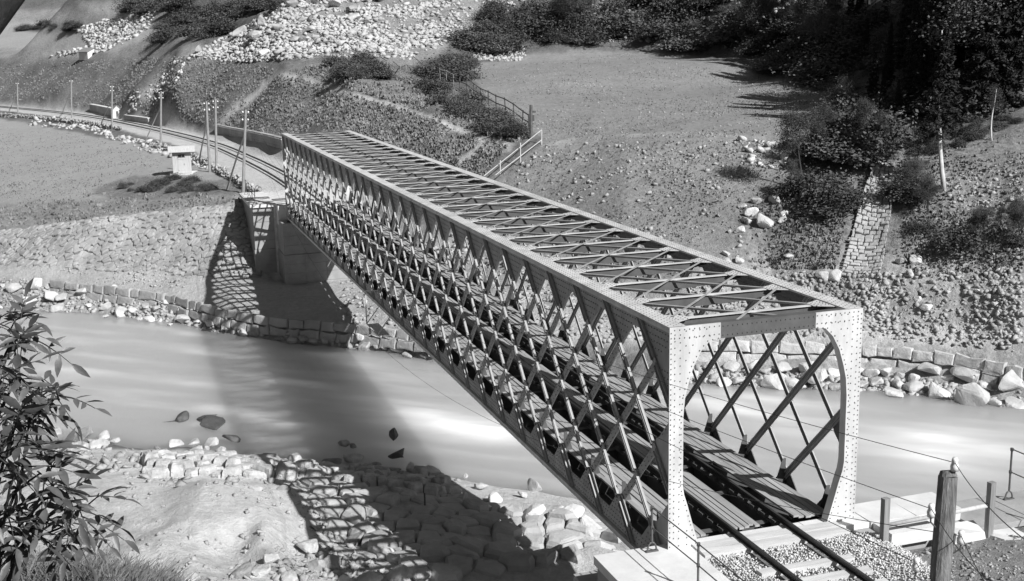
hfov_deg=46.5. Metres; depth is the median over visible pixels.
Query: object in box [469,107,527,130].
shrub
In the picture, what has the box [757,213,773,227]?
boulder
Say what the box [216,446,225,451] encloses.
boulder
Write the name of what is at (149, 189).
shrub
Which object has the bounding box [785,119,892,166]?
shrub
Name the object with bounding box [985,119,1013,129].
shrub
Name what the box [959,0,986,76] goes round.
conifer tree
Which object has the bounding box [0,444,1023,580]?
bank
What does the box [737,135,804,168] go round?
field stones
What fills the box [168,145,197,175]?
wooden hut
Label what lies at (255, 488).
boulder
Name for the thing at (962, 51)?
conifer tree
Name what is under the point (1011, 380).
boulder
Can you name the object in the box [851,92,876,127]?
bush
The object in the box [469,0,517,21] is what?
shrub
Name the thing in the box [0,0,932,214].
hillside
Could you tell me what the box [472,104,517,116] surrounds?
shrub
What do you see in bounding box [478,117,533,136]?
shrub
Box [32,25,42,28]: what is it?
shrub
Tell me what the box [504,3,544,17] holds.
shrub
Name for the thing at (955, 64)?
conifer tree
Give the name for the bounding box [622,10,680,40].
shrub
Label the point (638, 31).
shrub
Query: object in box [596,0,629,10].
shrub
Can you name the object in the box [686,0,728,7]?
shrub
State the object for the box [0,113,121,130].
dry stone wall
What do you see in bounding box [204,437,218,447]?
boulder
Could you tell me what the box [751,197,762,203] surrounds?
boulder
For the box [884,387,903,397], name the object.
boulder
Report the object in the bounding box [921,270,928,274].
boulder
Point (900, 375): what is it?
boulder
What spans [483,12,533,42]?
shrub
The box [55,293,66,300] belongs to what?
boulder
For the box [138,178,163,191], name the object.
shrub
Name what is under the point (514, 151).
white railing
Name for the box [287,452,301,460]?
boulder
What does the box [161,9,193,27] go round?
shrub
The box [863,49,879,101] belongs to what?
conifer tree
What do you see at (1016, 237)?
shrub
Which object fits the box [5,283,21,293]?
boulder
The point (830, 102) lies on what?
shrub
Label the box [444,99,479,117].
shrub
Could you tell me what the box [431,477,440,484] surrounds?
boulder
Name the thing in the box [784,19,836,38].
shrub
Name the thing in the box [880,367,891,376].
boulder
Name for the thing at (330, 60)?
shrub
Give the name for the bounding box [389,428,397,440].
boulder
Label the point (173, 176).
shrub
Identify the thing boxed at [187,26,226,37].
shrub
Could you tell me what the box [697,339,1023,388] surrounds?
river wall
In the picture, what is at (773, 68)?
shrub
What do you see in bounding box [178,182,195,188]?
shrub
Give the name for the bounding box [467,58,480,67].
shrub
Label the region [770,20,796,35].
shrub
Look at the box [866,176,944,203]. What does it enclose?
shrub
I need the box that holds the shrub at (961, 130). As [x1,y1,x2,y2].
[956,125,975,132]
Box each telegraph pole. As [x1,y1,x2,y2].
[11,83,18,113]
[62,80,72,117]
[101,86,113,128]
[144,91,162,142]
[199,101,210,171]
[212,99,217,163]
[226,109,248,192]
[912,457,964,580]
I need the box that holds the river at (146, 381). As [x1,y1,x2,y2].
[0,308,1023,503]
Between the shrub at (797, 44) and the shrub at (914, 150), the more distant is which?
the shrub at (797, 44)
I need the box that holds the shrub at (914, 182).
[880,175,930,189]
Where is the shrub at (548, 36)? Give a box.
[534,27,571,41]
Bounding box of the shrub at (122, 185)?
[116,181,131,188]
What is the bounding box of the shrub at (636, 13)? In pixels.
[617,3,663,22]
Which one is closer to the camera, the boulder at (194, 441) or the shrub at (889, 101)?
the boulder at (194, 441)
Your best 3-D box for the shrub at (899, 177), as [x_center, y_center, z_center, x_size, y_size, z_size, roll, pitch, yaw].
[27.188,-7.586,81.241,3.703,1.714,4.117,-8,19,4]
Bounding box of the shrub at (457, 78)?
[438,63,471,80]
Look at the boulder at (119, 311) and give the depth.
90.39 m
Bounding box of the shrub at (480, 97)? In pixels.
[437,83,497,104]
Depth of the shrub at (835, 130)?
85.97 m
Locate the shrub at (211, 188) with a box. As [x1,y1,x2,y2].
[201,185,221,191]
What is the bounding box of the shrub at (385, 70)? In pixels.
[364,62,400,77]
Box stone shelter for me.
[110,105,120,117]
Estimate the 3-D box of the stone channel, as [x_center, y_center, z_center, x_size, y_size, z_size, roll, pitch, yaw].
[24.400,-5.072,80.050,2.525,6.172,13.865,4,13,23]
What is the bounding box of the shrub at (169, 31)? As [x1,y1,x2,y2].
[162,27,175,34]
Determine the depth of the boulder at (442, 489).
52.02 m
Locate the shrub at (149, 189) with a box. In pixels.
[142,185,158,191]
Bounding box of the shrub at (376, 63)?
[358,59,394,68]
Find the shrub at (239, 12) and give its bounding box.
[223,0,248,16]
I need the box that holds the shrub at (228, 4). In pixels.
[216,0,248,9]
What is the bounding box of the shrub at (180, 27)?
[166,22,190,32]
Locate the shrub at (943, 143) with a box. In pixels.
[926,139,950,146]
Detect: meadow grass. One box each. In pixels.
[0,56,507,176]
[0,127,162,200]
[0,191,239,228]
[290,62,528,141]
[482,54,821,141]
[496,139,805,293]
[741,172,846,269]
[898,129,1023,276]
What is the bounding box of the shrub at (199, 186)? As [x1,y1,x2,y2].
[194,179,217,191]
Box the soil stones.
[900,532,1023,580]
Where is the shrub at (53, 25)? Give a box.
[47,21,57,28]
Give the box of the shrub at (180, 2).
[172,0,198,6]
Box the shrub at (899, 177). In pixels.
[881,169,940,190]
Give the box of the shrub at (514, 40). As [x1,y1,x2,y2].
[486,21,532,52]
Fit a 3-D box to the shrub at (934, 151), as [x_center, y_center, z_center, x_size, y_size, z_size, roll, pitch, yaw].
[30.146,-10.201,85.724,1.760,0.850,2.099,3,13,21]
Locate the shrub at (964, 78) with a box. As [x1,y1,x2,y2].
[930,61,1023,94]
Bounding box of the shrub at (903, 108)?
[890,98,910,113]
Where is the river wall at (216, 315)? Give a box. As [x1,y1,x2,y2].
[50,280,424,351]
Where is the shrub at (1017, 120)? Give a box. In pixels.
[1009,113,1023,122]
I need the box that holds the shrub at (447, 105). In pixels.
[436,95,483,109]
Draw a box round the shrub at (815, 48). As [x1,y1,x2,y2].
[783,30,850,74]
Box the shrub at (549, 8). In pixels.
[519,0,604,21]
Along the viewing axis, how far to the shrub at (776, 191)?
83.00 m
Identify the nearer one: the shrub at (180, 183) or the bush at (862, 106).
the bush at (862, 106)
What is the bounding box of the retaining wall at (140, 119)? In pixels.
[124,115,151,123]
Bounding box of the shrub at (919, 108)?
[892,69,975,113]
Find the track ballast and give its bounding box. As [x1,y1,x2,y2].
[707,531,951,580]
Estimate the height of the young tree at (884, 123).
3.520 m
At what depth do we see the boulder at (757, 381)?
69.44 m
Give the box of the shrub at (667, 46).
[661,36,684,49]
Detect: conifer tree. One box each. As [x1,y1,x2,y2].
[845,0,854,17]
[853,0,858,22]
[858,0,866,15]
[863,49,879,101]
[877,68,886,108]
[882,0,889,26]
[892,79,903,117]
[909,12,933,114]
[927,0,966,70]
[930,1,973,69]
[933,1,970,50]
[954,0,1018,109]
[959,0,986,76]
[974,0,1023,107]
[1002,1,1023,77]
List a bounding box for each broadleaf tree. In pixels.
[876,0,937,39]
[905,0,1023,112]
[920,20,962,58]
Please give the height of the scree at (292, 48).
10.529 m
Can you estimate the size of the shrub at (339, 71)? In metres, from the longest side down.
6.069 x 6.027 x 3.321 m
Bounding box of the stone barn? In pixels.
[77,47,98,59]
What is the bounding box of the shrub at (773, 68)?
[762,49,803,70]
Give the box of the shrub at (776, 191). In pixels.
[758,182,807,196]
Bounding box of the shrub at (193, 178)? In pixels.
[182,172,203,182]
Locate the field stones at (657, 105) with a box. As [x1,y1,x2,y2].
[480,55,818,140]
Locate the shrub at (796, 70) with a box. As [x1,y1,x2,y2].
[782,56,827,79]
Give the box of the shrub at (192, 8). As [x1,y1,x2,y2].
[168,1,205,14]
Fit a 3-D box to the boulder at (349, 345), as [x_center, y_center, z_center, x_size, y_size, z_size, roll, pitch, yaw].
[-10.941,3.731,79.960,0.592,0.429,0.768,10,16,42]
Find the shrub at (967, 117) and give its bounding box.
[957,111,978,120]
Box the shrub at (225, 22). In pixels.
[206,16,239,28]
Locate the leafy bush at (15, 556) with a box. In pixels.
[0,278,141,580]
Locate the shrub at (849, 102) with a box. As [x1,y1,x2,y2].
[814,85,884,116]
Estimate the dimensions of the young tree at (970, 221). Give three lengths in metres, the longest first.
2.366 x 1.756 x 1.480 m
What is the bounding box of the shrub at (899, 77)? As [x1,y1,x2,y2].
[886,68,964,84]
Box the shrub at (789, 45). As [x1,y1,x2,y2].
[777,36,804,55]
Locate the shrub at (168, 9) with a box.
[151,1,180,12]
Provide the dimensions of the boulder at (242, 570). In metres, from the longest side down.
0.923 x 0.857 x 0.584 m
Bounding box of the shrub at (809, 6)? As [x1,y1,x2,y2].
[790,0,843,15]
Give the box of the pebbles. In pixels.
[125,476,312,574]
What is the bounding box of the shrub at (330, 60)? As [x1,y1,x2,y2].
[315,51,351,64]
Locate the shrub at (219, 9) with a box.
[205,3,228,15]
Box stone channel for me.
[840,161,893,277]
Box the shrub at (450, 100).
[442,93,478,104]
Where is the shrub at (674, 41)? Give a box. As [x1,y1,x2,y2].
[655,21,719,51]
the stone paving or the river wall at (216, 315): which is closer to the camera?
the stone paving
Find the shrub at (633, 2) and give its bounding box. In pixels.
[623,0,655,5]
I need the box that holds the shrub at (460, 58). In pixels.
[443,50,472,65]
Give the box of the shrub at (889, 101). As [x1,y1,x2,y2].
[868,76,906,113]
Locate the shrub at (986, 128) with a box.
[970,125,989,134]
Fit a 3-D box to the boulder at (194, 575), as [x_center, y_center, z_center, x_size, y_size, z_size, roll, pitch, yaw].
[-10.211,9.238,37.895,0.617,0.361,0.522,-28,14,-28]
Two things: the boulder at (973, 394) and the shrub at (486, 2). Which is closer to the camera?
the boulder at (973, 394)
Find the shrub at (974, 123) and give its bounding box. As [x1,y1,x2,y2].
[965,119,984,127]
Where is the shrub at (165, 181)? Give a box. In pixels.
[154,173,173,186]
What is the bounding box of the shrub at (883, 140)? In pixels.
[869,121,904,149]
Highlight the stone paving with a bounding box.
[299,476,620,580]
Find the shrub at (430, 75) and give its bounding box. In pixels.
[412,62,452,78]
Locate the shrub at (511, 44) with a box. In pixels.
[479,36,533,53]
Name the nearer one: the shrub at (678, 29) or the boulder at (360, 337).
the boulder at (360, 337)
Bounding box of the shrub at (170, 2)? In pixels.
[156,0,184,6]
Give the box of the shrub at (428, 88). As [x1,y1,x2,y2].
[411,74,454,94]
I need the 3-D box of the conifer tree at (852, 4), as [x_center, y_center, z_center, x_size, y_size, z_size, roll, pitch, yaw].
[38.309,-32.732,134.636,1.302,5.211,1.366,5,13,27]
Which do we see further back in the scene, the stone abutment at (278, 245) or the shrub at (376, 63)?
the shrub at (376, 63)
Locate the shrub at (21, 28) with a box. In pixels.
[15,23,28,30]
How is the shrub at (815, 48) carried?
on the hillside
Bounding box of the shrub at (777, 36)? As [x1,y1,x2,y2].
[759,21,789,40]
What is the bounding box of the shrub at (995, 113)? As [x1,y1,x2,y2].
[925,83,1023,119]
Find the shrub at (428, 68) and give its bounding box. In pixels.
[412,50,461,77]
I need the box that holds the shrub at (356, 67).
[343,61,370,72]
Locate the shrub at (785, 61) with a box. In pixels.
[762,39,813,69]
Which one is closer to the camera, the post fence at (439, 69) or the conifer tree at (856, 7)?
the conifer tree at (856, 7)
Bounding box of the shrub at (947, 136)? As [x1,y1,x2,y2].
[935,128,960,138]
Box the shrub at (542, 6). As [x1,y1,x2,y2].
[524,0,573,20]
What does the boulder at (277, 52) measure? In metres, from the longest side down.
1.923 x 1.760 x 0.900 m
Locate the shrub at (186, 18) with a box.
[171,9,204,22]
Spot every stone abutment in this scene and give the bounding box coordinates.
[239,190,377,284]
[573,490,1023,580]
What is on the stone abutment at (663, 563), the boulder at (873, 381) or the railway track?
the railway track
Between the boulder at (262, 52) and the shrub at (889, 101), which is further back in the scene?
the boulder at (262, 52)
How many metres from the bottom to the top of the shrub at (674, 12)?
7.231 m
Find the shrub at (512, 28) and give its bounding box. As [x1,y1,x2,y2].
[484,20,530,36]
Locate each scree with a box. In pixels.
[50,6,158,56]
[189,0,524,62]
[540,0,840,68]
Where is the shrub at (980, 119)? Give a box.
[975,116,986,121]
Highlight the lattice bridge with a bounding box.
[281,130,862,549]
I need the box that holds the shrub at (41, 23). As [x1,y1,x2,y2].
[34,18,50,26]
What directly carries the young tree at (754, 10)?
on the hillside
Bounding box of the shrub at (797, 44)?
[777,36,823,52]
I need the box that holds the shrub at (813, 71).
[768,40,862,95]
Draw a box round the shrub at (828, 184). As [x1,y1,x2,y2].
[791,158,867,207]
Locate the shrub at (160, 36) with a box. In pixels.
[143,23,173,44]
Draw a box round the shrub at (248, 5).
[240,0,267,7]
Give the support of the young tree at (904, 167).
on the bank at (270, 295)
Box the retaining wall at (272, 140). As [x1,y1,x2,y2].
[214,124,281,148]
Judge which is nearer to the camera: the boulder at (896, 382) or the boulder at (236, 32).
the boulder at (896, 382)
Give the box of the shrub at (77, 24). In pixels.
[69,20,83,26]
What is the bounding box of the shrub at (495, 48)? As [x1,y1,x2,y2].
[463,24,520,54]
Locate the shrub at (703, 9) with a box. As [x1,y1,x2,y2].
[690,6,711,15]
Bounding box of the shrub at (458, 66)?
[423,47,493,82]
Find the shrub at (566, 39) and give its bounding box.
[557,30,580,42]
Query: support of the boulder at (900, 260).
on the bank at (270, 295)
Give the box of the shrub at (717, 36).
[687,4,765,47]
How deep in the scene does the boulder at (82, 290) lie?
93.78 m
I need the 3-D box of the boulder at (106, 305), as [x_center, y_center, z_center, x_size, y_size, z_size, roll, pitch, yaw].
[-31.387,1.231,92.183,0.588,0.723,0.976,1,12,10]
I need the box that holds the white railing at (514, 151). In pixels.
[484,129,541,175]
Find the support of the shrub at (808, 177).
on the bank at (270, 295)
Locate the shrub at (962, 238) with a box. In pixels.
[912,217,1014,258]
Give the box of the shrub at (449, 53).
[441,42,474,62]
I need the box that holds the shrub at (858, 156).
[786,124,923,171]
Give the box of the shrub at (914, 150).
[904,147,919,153]
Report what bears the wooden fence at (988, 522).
on the bank at (221, 522)
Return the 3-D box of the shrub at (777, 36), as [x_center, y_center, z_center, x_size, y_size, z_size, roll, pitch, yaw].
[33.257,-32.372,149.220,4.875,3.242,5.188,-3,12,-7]
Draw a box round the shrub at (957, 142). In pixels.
[949,136,969,146]
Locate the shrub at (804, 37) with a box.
[787,7,849,41]
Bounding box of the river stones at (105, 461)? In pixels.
[52,438,461,496]
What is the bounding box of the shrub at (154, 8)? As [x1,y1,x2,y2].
[149,0,167,10]
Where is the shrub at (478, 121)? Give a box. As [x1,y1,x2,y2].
[464,106,512,124]
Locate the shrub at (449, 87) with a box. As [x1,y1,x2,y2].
[437,79,458,88]
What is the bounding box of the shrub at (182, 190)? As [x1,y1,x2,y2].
[177,186,187,192]
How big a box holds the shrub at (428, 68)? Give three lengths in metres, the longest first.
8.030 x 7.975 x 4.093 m
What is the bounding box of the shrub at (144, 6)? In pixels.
[126,0,155,14]
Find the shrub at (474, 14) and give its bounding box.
[468,9,505,19]
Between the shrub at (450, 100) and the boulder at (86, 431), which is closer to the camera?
the boulder at (86, 431)
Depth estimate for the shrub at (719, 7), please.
173.59 m
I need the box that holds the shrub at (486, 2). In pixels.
[478,0,512,12]
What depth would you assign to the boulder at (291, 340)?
81.18 m
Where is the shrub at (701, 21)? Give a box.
[668,10,712,35]
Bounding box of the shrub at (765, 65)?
[746,47,799,70]
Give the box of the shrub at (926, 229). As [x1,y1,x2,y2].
[899,216,940,235]
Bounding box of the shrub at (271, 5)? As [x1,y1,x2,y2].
[258,0,287,10]
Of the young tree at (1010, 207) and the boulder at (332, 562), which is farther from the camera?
the young tree at (1010, 207)
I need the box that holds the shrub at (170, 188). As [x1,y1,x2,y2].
[163,184,178,192]
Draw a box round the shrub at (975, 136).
[962,129,988,138]
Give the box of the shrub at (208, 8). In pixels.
[190,0,227,17]
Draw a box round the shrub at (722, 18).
[714,10,735,20]
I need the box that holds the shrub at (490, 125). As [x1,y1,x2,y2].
[470,120,504,134]
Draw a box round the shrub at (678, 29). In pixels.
[649,14,711,37]
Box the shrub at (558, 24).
[540,5,594,26]
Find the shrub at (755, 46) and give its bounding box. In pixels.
[724,28,783,55]
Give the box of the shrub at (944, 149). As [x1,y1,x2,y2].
[935,144,945,151]
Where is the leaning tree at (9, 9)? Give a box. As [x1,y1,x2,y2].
[0,0,24,33]
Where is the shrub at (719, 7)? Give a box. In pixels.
[708,2,728,11]
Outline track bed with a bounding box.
[710,533,929,580]
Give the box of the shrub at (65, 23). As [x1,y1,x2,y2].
[60,18,75,28]
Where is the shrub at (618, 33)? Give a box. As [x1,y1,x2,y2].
[597,15,641,37]
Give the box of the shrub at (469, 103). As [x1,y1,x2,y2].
[449,96,488,112]
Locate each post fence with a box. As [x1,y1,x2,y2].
[380,56,453,83]
[459,74,528,126]
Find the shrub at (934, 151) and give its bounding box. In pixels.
[920,147,937,152]
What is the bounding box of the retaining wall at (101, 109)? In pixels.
[89,104,110,115]
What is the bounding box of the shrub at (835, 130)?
[805,113,892,150]
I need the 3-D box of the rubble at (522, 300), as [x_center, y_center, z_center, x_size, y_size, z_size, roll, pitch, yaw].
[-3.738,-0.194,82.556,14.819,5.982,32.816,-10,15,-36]
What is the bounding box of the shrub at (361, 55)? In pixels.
[348,48,378,62]
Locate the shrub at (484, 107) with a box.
[473,103,489,113]
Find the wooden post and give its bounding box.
[529,105,535,139]
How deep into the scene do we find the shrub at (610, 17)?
178.19 m
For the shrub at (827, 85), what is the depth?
108.45 m
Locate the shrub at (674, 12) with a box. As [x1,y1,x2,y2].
[645,0,711,21]
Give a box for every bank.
[0,59,1023,446]
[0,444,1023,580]
[140,448,460,494]
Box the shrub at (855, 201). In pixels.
[769,174,885,219]
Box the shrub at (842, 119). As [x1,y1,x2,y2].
[792,100,914,153]
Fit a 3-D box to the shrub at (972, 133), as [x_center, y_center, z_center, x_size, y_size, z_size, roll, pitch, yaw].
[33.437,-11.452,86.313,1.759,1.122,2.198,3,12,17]
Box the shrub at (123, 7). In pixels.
[109,0,140,12]
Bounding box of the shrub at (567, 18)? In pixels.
[552,5,596,24]
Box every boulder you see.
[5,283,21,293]
[21,296,37,304]
[30,278,41,289]
[39,303,64,312]
[44,290,58,301]
[47,427,61,434]
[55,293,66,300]
[75,288,85,293]
[75,441,88,449]
[77,426,92,440]
[89,438,109,448]
[93,430,109,439]
[100,301,110,309]
[108,437,119,443]
[114,306,127,317]
[127,306,136,313]
[141,302,148,308]
[143,315,154,321]
[167,411,188,422]
[168,439,183,446]
[174,314,192,322]
[184,572,199,580]
[188,438,199,444]
[195,45,201,52]
[196,414,215,421]
[200,415,225,429]
[202,444,209,450]
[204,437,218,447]
[205,320,214,326]
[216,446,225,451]
[222,435,240,441]
[229,558,252,578]
[232,25,246,36]
[238,328,247,336]
[247,30,262,39]
[248,330,259,336]
[248,486,264,490]
[250,564,270,577]
[257,15,265,25]
[258,48,268,55]
[263,453,280,460]
[263,553,290,563]
[272,24,285,30]
[272,49,284,55]
[276,485,290,492]
[281,570,298,580]
[286,0,300,7]
[287,337,298,343]
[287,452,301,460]
[289,36,298,40]
[291,556,324,570]
[296,335,308,341]
[296,539,318,552]
[298,16,305,21]
[298,37,305,41]
[305,26,315,30]
[306,14,311,21]
[308,338,319,344]
[313,37,320,42]
[321,337,327,343]
[321,458,341,464]
[323,554,340,570]
[325,542,338,545]
[327,0,340,6]
[336,40,345,45]
[338,440,349,446]
[338,574,352,580]
[343,452,363,462]
[344,529,366,545]
[345,343,352,348]
[346,5,357,9]
[347,13,360,20]
[349,27,357,32]
[355,333,363,340]
[357,570,382,580]
[358,342,370,350]
[360,18,368,22]
[366,499,378,517]
[372,545,394,553]
[386,564,408,580]
[388,448,403,458]
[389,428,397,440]
[389,467,400,470]
[390,348,403,352]
[401,488,416,499]
[402,351,416,357]
[406,462,415,472]
[412,567,430,580]
[420,353,427,358]
[426,465,440,473]
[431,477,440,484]
[438,485,446,494]
[456,492,467,499]
[474,482,487,489]
[487,492,502,502]
[518,491,527,497]
[522,504,545,518]
[527,478,541,491]
[544,505,563,510]
[564,504,584,517]
[579,514,601,535]
[701,361,713,368]
[716,377,731,386]
[722,251,729,255]
[723,360,739,372]
[730,376,744,383]
[735,256,744,263]
[736,226,744,232]
[737,203,746,208]
[741,216,752,223]
[743,207,758,216]
[747,359,758,369]
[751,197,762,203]
[754,377,761,384]
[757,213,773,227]
[759,368,771,374]
[760,373,786,389]
[768,195,780,203]
[771,361,791,371]
[778,216,786,223]
[779,210,787,216]
[783,254,793,257]
[785,377,806,388]
[799,361,821,372]
[801,368,827,383]
[815,271,828,280]
[827,368,839,377]
[828,269,841,281]
[828,383,840,390]
[860,380,868,386]
[862,369,879,377]
[869,377,883,385]
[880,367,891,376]
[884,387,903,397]
[892,378,903,387]
[893,372,905,377]
[895,257,906,263]
[903,380,924,391]
[906,269,913,276]
[908,373,919,381]
[909,255,921,264]
[913,296,921,301]
[917,362,939,374]
[919,304,932,311]
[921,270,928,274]
[928,382,950,398]
[940,375,953,380]
[950,366,979,382]
[954,382,989,406]
[978,380,991,389]
[988,397,1007,406]
[998,289,1004,294]
[998,369,1023,390]
[1005,396,1023,408]
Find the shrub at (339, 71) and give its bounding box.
[325,55,359,78]
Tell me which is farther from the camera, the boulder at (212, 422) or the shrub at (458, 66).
the shrub at (458, 66)
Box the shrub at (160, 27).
[149,22,171,31]
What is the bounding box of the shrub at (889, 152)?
[881,146,900,156]
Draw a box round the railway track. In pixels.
[0,106,888,580]
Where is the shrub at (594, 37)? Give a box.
[570,17,615,43]
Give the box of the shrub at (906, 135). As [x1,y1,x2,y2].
[837,86,922,148]
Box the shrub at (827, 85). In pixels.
[809,70,869,92]
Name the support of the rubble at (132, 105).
on the hillside
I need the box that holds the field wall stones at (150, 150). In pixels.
[28,114,212,169]
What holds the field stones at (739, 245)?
on the bank at (270, 295)
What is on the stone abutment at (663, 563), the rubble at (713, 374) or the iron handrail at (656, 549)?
the iron handrail at (656, 549)
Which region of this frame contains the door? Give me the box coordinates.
[178,157,185,172]
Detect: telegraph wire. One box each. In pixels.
[247,128,912,560]
[248,123,951,461]
[250,121,957,535]
[254,123,927,507]
[931,509,987,580]
[955,463,1023,538]
[961,536,983,580]
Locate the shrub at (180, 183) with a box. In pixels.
[174,179,196,186]
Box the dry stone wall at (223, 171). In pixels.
[146,140,261,191]
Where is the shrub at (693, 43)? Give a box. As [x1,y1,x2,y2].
[683,35,708,51]
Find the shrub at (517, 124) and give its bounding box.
[500,118,528,131]
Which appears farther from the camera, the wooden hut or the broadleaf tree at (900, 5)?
the wooden hut
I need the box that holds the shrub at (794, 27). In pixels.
[786,21,803,33]
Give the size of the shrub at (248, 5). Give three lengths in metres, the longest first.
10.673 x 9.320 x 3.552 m
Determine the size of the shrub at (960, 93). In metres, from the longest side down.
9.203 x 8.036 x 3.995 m
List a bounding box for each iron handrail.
[244,180,256,203]
[645,506,743,580]
[1003,447,1023,500]
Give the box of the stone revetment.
[0,203,262,277]
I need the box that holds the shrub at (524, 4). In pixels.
[507,0,552,14]
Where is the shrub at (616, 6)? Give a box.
[603,2,628,9]
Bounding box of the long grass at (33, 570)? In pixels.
[1,537,207,580]
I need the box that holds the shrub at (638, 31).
[624,19,679,38]
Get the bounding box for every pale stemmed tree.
[917,25,965,190]
[983,84,1006,140]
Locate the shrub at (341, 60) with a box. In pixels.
[323,55,361,73]
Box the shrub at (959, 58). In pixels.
[927,50,972,62]
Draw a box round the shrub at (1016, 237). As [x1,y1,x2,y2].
[1001,228,1023,243]
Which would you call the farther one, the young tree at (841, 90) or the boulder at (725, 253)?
the young tree at (841, 90)
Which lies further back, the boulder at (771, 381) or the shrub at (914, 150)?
the shrub at (914, 150)
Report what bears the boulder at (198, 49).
on the hillside
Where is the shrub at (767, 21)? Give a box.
[743,7,785,27]
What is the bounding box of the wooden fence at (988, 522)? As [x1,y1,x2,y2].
[879,481,996,543]
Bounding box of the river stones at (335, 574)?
[206,493,392,580]
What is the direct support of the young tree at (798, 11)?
on the hillside
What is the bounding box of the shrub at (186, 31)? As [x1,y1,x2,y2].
[170,11,210,37]
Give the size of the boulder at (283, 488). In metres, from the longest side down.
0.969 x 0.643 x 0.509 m
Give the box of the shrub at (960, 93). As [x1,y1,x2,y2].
[912,69,1023,115]
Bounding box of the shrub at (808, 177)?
[767,158,866,192]
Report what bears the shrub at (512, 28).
on the hillside
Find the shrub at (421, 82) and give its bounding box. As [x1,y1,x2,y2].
[408,71,435,88]
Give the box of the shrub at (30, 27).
[16,23,33,29]
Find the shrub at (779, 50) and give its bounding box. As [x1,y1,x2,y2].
[752,31,814,61]
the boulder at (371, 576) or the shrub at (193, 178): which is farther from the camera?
the shrub at (193, 178)
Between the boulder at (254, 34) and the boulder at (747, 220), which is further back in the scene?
the boulder at (254, 34)
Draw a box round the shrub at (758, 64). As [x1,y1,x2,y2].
[746,59,777,71]
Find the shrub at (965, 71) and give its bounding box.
[953,61,975,74]
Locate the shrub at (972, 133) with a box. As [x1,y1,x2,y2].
[961,128,983,137]
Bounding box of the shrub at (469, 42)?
[439,26,503,50]
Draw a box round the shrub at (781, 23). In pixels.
[754,3,801,33]
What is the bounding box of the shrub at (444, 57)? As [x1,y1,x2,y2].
[421,52,471,61]
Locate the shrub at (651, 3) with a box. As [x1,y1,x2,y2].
[640,0,698,6]
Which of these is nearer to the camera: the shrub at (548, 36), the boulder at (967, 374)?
the boulder at (967, 374)
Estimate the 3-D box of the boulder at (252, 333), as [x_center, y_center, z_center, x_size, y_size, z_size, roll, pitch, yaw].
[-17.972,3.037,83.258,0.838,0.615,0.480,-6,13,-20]
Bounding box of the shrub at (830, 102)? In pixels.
[810,83,870,113]
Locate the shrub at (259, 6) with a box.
[243,0,265,11]
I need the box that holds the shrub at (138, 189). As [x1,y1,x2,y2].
[134,184,144,191]
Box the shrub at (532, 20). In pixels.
[498,5,569,34]
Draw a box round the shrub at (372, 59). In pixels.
[357,56,394,68]
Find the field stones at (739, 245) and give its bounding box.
[495,139,784,275]
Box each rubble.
[0,277,358,346]
[64,253,201,287]
[122,57,190,114]
[340,225,691,343]
[468,47,525,60]
[689,365,1023,406]
[690,267,1023,351]
[906,161,1023,269]
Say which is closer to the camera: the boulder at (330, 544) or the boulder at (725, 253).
the boulder at (330, 544)
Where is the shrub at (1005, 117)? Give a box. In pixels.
[996,114,1012,119]
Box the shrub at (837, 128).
[810,109,899,156]
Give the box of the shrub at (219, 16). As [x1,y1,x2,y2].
[191,7,238,23]
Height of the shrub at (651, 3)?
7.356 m
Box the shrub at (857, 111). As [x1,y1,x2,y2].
[834,99,892,124]
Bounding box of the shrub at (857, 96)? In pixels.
[816,90,867,104]
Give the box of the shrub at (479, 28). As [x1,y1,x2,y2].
[463,14,510,31]
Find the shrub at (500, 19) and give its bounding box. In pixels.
[463,14,513,26]
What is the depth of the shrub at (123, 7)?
265.35 m
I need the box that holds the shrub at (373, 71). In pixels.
[348,56,405,79]
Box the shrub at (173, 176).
[164,171,182,180]
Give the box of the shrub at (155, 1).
[149,0,164,5]
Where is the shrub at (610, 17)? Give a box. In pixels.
[575,1,661,31]
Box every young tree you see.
[546,0,573,25]
[556,0,593,35]
[577,0,595,13]
[686,19,704,37]
[692,0,710,18]
[706,17,717,29]
[733,0,777,43]
[744,0,771,33]
[769,0,796,17]
[773,102,817,176]
[784,159,805,194]
[788,0,804,8]
[789,0,814,22]
[798,0,844,44]
[798,107,829,164]
[799,0,841,39]
[799,4,841,44]
[801,99,840,136]
[804,0,816,6]
[822,75,860,103]
[828,0,847,15]
[830,0,847,11]
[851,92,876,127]
[854,119,867,141]
[869,109,892,139]
[901,121,935,159]
[901,156,928,204]
[902,158,917,175]
[912,176,943,214]
[916,170,936,211]
[964,214,986,248]
[969,205,987,234]
[969,205,1005,249]
[975,226,988,241]
[995,204,1007,229]
[1002,195,1023,247]
[1006,197,1022,232]
[1013,211,1023,238]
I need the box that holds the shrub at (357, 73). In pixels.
[341,67,373,79]
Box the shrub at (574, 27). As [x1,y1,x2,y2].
[553,1,605,38]
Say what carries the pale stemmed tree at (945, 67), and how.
on the bank at (270, 295)
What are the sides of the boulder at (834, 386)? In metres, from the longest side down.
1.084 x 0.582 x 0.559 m
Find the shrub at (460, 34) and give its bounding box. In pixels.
[440,18,488,41]
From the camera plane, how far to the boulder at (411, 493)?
50.68 m
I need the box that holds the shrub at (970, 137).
[962,131,982,139]
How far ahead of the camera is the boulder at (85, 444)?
59.53 m
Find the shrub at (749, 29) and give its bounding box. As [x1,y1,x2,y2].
[726,13,758,41]
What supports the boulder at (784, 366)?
on the bank at (270, 295)
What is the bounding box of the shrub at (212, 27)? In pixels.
[198,15,241,34]
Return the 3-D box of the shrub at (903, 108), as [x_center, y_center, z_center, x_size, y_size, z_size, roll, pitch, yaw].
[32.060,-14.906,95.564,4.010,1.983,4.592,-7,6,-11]
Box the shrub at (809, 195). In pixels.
[788,185,848,201]
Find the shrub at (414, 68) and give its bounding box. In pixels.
[403,62,428,73]
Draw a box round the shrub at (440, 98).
[424,86,455,103]

